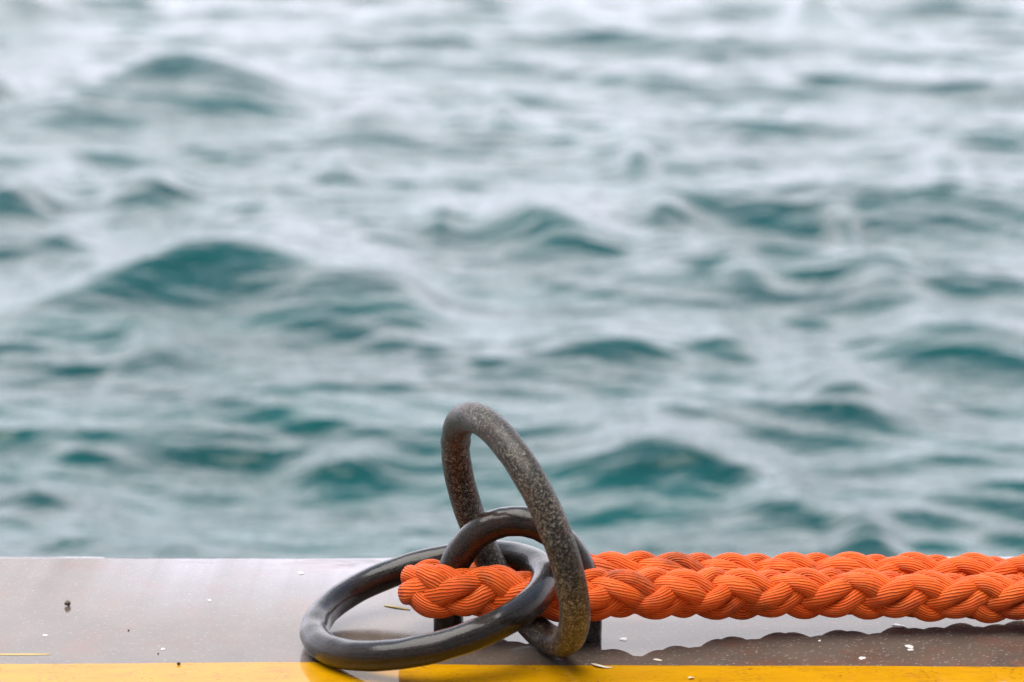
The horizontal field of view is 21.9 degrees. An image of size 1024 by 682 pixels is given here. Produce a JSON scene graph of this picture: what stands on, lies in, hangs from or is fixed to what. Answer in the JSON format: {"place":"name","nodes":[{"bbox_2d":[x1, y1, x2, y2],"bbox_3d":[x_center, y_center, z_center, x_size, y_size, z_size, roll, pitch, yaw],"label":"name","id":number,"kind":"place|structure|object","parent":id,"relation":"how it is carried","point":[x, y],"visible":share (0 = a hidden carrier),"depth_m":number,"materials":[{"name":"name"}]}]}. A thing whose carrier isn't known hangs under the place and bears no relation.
{"place":"outdoors","nodes":[
{"label":"outdoors","id":0,"kind":"place"},
{"bbox_2d":[0,0,1023,558],"bbox_3d":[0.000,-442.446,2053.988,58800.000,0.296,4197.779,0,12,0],"label":"water","id":1,"kind":"structure","parent":0,"point":[302,278],"depth_m":8.79,"materials":[{"name":"teal liquid"}]},
{"bbox_2d":[0,556,1023,681],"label":"pier","id":2,"kind":"structure","parent":0,"point":[219,619],"depth_m":2.12,"materials":[{"name":"concrete"}]},
{"bbox_2d":[64,600,70,605],"bbox_3d":[-0.370,0.218,2.197,0.005,0.005,0.005,0,12,0],"label":"pebble","id":3,"kind":"object","parent":2,"relation":"on","point":[67,602],"visible":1,"depth_m":2.19,"materials":[{"name":"beige stone"}]},
{"bbox_2d":[384,605,409,609],"bbox_3d":[-0.095,0.221,2.193,0.022,0.001,0.012,0,12,0],"label":"straw","id":4,"kind":"object","parent":2,"relation":"on","point":[397,607],"visible":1,"depth_m":2.19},
{"bbox_2d":[299,540,556,671],"bbox_3d":[-0.065,0.208,2.095,0.207,0.068,0.212,0,12,0],"label":"mooring ring","id":5,"kind":"object","parent":2,"relation":"on","point":[532,600],"visible":0.84,"depth_m":2.03,"materials":[{"name":"black metal"}]},
{"bbox_2d":[440,402,590,657],"bbox_3d":[0.001,0.147,2.052,0.078,0.205,0.212,-6,13,-24],"label":"mooring ring","id":6,"kind":"object","parent":2,"relation":"on","point":[497,434],"visible":0.84,"depth_m":1.99,"materials":[{"name":"metal"}]},
{"bbox_2d":[433,506,601,642],"bbox_3d":[0.004,0.193,2.113,0.136,0.126,0.025,1,12,7],"label":"mooring eye","id":7,"kind":"object","parent":2,"relation":"attached to","point":[471,540],"visible":0.39,"depth_m":2.10,"materials":[{"name":"black metal"}]},
{"bbox_2d":[398,551,1023,622],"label":"mooring rope","id":8,"kind":"object","parent":7,"relation":"attached to","point":[980,587],"visible":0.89,"depth_m":2.11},
{"bbox_2d":[591,663,611,667],"bbox_3d":[0.069,0.252,2.047,0.016,0.002,0.009,0,12,0],"label":"husk flake","id":9,"kind":"object","parent":2,"relation":"on","point":[599,665],"visible":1,"depth_m":2.04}
]}

